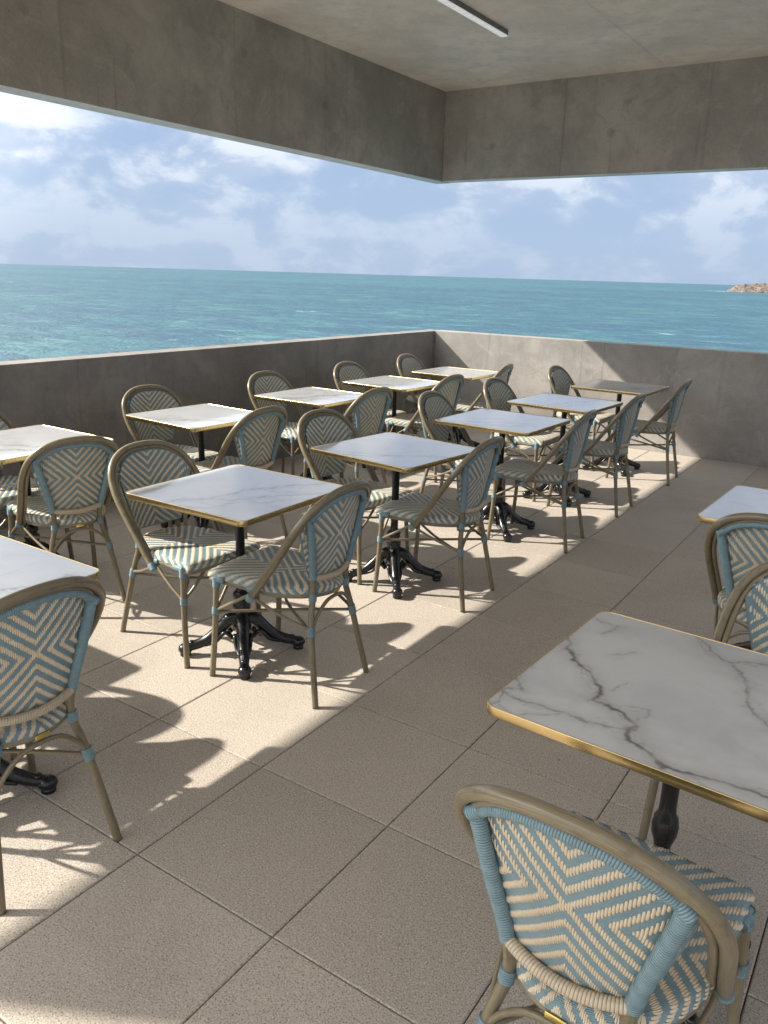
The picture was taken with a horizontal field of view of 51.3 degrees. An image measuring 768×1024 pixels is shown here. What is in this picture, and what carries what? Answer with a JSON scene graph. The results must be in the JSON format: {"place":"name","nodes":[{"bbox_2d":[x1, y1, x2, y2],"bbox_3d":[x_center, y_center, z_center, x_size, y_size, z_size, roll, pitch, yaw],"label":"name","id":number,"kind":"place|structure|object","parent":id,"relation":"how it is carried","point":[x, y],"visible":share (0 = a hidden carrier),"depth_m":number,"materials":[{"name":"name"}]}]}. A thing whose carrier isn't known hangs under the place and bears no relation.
{"place":"outdoors","nodes":[
{"label":"outdoors","id":0,"kind":"place"},
{"bbox_2d":[0,427,767,1023],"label":"terrace floor","id":1,"kind":"structure","parent":0,"point":[282,851],"depth_m":2.65,"materials":[{"name":"beige tile"}]},
{"bbox_2d":[8,746,17,759],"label":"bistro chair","id":2,"kind":"object","parent":1,"relation":"on","point":[13,756],"visible":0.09,"depth_m":2.72,"materials":[{"name":"brown wood"}]},
{"bbox_2d":[0,412,74,559],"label":"bistro chair","id":3,"kind":"object","parent":1,"relation":"on","point":[8,487],"visible":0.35,"depth_m":4.39,"materials":[{"name":"wicker"}]},
{"bbox_2d":[0,535,99,794],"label":"bistro table","id":4,"kind":"object","parent":1,"relation":"on","point":[23,565],"visible":0.87,"depth_m":2.45,"materials":[{"name":"white stone"}]},
{"bbox_2d":[0,425,113,564],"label":"bistro table","id":5,"kind":"object","parent":1,"relation":"on","point":[20,444],"visible":0.53,"depth_m":4.22,"materials":[{"name":"white stone"}]},
{"bbox_2d":[0,576,122,915],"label":"bistro chair","id":6,"kind":"object","parent":1,"relation":"on","point":[47,628],"visible":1,"depth_m":2.08,"materials":[{"name":"blue wicker"}]},
{"bbox_2d":[7,435,125,601],"bbox_3d":[-1.597,0.003,4.002,0.482,0.872,0.577,-12,21,-38],"label":"bistro chair","id":7,"kind":"object","parent":1,"relation":"on","point":[69,474],"visible":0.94,"depth_m":3.80,"materials":[{"name":"blue wicker"}]},
{"bbox_2d":[121,384,217,526],"bbox_3d":[-1.403,-0.377,5.303,0.577,0.872,0.482,15,21,39],"label":"bistro chair","id":8,"kind":"object","parent":1,"relation":"on","point":[143,398],"visible":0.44,"depth_m":5.35,"materials":[{"name":"blue wicker"}]},
{"bbox_2d":[107,440,262,668],"bbox_3d":[-0.893,0.150,3.579,0.577,0.872,0.482,14,21,36],"label":"bistro chair","id":9,"kind":"object","parent":1,"relation":"on","point":[185,552],"visible":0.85,"depth_m":3.54,"materials":[{"name":"wicker"}]},
{"bbox_2d":[125,404,251,527],"bbox_3d":[-1.162,-0.251,5.112,0.660,0.746,0.660,14,20,35],"label":"bistro table","id":10,"kind":"object","parent":1,"relation":"on","point":[200,419],"visible":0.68,"depth_m":4.98,"materials":[{"name":"white stone"}]},
{"bbox_2d":[0,329,436,529],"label":"parapet wall","id":11,"kind":"structure","parent":1,"relation":"on","point":[83,393],"depth_m":6.17,"materials":[{"name":"concrete"}]},
{"bbox_2d":[126,464,342,679],"bbox_3d":[-0.616,0.261,3.441,0.660,0.746,0.660,12,19,31],"label":"bistro table","id":12,"kind":"object","parent":1,"relation":"on","point":[240,497],"visible":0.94,"depth_m":3.36,"materials":[{"name":"white stone"}]},
{"bbox_2d":[183,406,287,538],"bbox_3d":[-0.905,-0.248,4.915,0.577,0.872,0.482,13,20,33],"label":"bistro chair","id":13,"kind":"object","parent":1,"relation":"on","point":[256,434],"visible":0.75,"depth_m":4.71,"materials":[{"name":"blue wicker"}]},
{"bbox_2d":[247,371,331,475],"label":"bistro chair","id":14,"kind":"object","parent":1,"relation":"on","point":[260,382],"visible":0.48,"depth_m":6.26,"materials":[{"name":"wicker"}]},
{"bbox_2d":[208,480,371,708],"bbox_3d":[-0.371,0.262,3.252,0.577,0.872,0.482,12,19,30],"label":"bistro chair","id":15,"kind":"object","parent":1,"relation":"on","point":[326,529],"visible":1,"depth_m":3.10,"materials":[{"name":"blue wicker"}]},
{"bbox_2d":[254,387,362,479],"bbox_3d":[-0.520,-0.512,6.053,0.660,0.746,0.660,13,20,32],"label":"bistro table","id":16,"kind":"object","parent":1,"relation":"on","point":[315,397],"visible":0.69,"depth_m":5.88,"materials":[{"name":"white stone"}]},
{"bbox_2d":[303,387,392,483],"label":"bistro chair","id":17,"kind":"object","parent":1,"relation":"on","point":[367,410],"visible":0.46,"depth_m":5.62,"materials":[{"name":"blue wicker"}]},
{"bbox_2d":[297,409,411,584],"bbox_3d":[-0.181,-0.117,4.547,0.577,0.872,0.482,15,21,38],"label":"bistro chair","id":18,"kind":"object","parent":1,"relation":"on","point":[315,427],"visible":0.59,"depth_m":4.58,"materials":[{"name":"wicker"}]},
{"bbox_2d":[333,361,406,469],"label":"bistro chair","id":19,"kind":"object","parent":1,"relation":"on","point":[346,370],"visible":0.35,"depth_m":7.14,"materials":[{"name":"wicker"}]},
{"bbox_2d":[342,375,439,467],"bbox_3d":[0.084,-0.750,6.913,0.660,0.746,0.660,13,20,34],"label":"bistro table","id":20,"kind":"object","parent":1,"relation":"on","point":[395,384],"visible":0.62,"depth_m":6.78,"materials":[{"name":"white stone"}]},
{"bbox_2d":[311,432,475,598],"bbox_3d":[0.058,0.021,4.315,0.660,0.746,0.660,15,21,38],"label":"bistro table","id":21,"kind":"object","parent":1,"relation":"on","point":[396,453],"visible":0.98,"depth_m":4.24,"materials":[{"name":"white stone"}]},
{"bbox_2d":[384,374,464,482],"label":"bistro chair","id":22,"kind":"object","parent":1,"relation":"on","point":[450,387],"visible":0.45,"depth_m":6.56,"materials":[{"name":"wicker"}]},
{"bbox_2d":[396,353,460,435],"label":"bistro chair","id":23,"kind":"object","parent":1,"relation":"on","point":[408,364],"visible":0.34,"depth_m":7.99,"materials":[{"name":"wicker"}]},
{"bbox_2d":[372,436,503,611],"bbox_3d":[0.293,0.004,4.186,0.577,0.872,0.482,12,19,30],"label":"bistro chair","id":24,"kind":"object","parent":1,"relation":"on","point":[472,473],"visible":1,"depth_m":4.04,"materials":[{"name":"blue wicker"}]},
{"bbox_2d":[411,367,496,446],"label":"bistro table","id":25,"kind":"object","parent":1,"relation":"on","point":[466,373],"visible":0.76,"depth_m":7.69,"materials":[{"name":"white stone"}]},
{"bbox_2d":[418,390,510,534],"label":"bistro chair","id":26,"kind":"object","parent":1,"relation":"on","point":[436,405],"visible":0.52,"depth_m":5.47,"materials":[{"name":"blue wicker"}]},
{"bbox_2d":[456,363,513,452],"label":"bistro chair","id":27,"kind":"object","parent":1,"relation":"on","point":[503,373],"visible":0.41,"depth_m":7.43,"materials":[{"name":"wicker"}]},
{"bbox_2d":[435,408,569,541],"bbox_3d":[0.760,-0.239,5.261,0.660,0.746,0.660,13,20,33],"label":"bistro table","id":28,"kind":"object","parent":1,"relation":"on","point":[502,423],"visible":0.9,"depth_m":5.18,"materials":[{"name":"white stone"}]},
{"bbox_2d":[483,377,559,501],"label":"bistro chair","id":29,"kind":"object","parent":1,"relation":"on","point":[499,394],"visible":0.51,"depth_m":6.19,"materials":[{"name":"wicker"}]},
{"bbox_2d":[486,409,596,552],"bbox_3d":[1.010,-0.244,5.093,0.577,0.872,0.482,11,19,28],"label":"bistro chair","id":30,"kind":"object","parent":1,"relation":"on","point":[574,439],"visible":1,"depth_m":4.96,"materials":[{"name":"blue wicker"}]},
{"bbox_2d":[507,393,622,506],"bbox_3d":[1.351,-0.471,6.099,0.660,0.746,0.660,14,20,35],"label":"bistro table","id":31,"kind":"object","parent":1,"relation":"on","point":[564,404],"visible":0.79,"depth_m":6.00,"materials":[{"name":"white stone"}]},
{"bbox_2d":[539,365,614,470],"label":"bistro chair","id":32,"kind":"object","parent":1,"relation":"on","point":[560,380],"visible":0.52,"depth_m":7.27,"materials":[{"name":"wicker"}]},
{"bbox_2d":[546,393,645,516],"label":"bistro chair","id":33,"kind":"object","parent":1,"relation":"on","point":[625,418],"visible":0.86,"depth_m":5.71,"materials":[{"name":"blue wicker"}]},
{"bbox_2d":[433,330,767,467],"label":"parapet wall","id":34,"kind":"structure","parent":1,"relation":"on","point":[723,415],"depth_m":7.84,"materials":[{"name":"concrete"}]},
{"bbox_2d":[454,784,755,1023],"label":"bistro chair","id":35,"kind":"object","parent":1,"relation":"on","point":[597,921],"visible":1,"depth_m":1.29,"materials":[{"name":"blue wicker"}]},
{"bbox_2d":[571,379,668,476],"bbox_3d":[2.051,-0.740,7.073,0.660,0.746,0.660,13,20,33],"label":"bistro table","id":36,"kind":"object","parent":1,"relation":"on","point":[619,388],"visible":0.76,"depth_m":6.97,"materials":[{"name":"white stone"}]},
{"bbox_2d":[487,611,767,1023],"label":"bistro table","id":37,"kind":"object","parent":1,"relation":"on","point":[674,711],"visible":0.76,"depth_m":1.74,"materials":[{"name":"white stone"}]},
{"bbox_2d":[605,379,691,485],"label":"bistro chair","id":38,"kind":"object","parent":1,"relation":"on","point":[674,401],"visible":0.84,"depth_m":6.64,"materials":[{"name":"blue wicker"}]},
{"bbox_2d":[637,561,767,839],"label":"bistro chair","id":39,"kind":"object","parent":1,"relation":"on","point":[750,589],"visible":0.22,"depth_m":2.40,"materials":[{"name":"brown wood"}]},
{"bbox_2d":[697,485,767,649],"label":"bistro table","id":40,"kind":"object","parent":1,"relation":"on","point":[739,499],"visible":0.5,"depth_m":3.34,"materials":[{"name":"white stone"}]},
{"bbox_2d":[704,512,767,646],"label":"bistro chair","id":41,"kind":"object","parent":1,"relation":"on","point":[741,539],"visible":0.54,"depth_m":2.89,"materials":[{"name":"blue wicker"}]},
{"bbox_2d":[0,264,767,360],"bbox_3d":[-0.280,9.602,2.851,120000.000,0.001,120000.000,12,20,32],"label":"sea water","id":42,"kind":"structure","parent":0,"point":[49,311],"depth_m":241.38,"materials":[{"name":"teal liquid"}]},
{"bbox_2d":[0,92,767,284],"label":"sky","id":43,"kind":"structure","parent":0,"point":[79,187],"materials":[{"name":"blue"}]},
{"bbox_2d":[219,0,767,91],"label":"ceiling slab","id":44,"kind":"structure","parent":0,"point":[438,45],"depth_m":6.33,"materials":[{"name":"concrete"}]},
{"bbox_2d":[0,0,447,183],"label":"concrete beam","id":45,"kind":"structure","parent":44,"relation":"attached to","point":[217,69],"depth_m":5.89,"materials":[{"name":"grey concrete"}]},
{"bbox_2d":[437,0,507,36],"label":"linear ceiling lamp","id":46,"kind":"object","parent":44,"relation":"attached to","point":[458,6],"visible":1,"depth_m":5.83,"materials":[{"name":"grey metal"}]},
{"bbox_2d":[442,56,767,182],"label":"concrete beam","id":47,"kind":"structure","parent":44,"relation":"attached to","point":[703,117],"depth_m":7.52,"materials":[{"name":"grey concrete"}]},
{"bbox_2d":[725,283,767,292],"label":"rocky headland","id":48,"kind":"structure","parent":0,"point":[758,288],"depth_m":1164.76,"materials":[{"name":"beige stone"}]}
]}

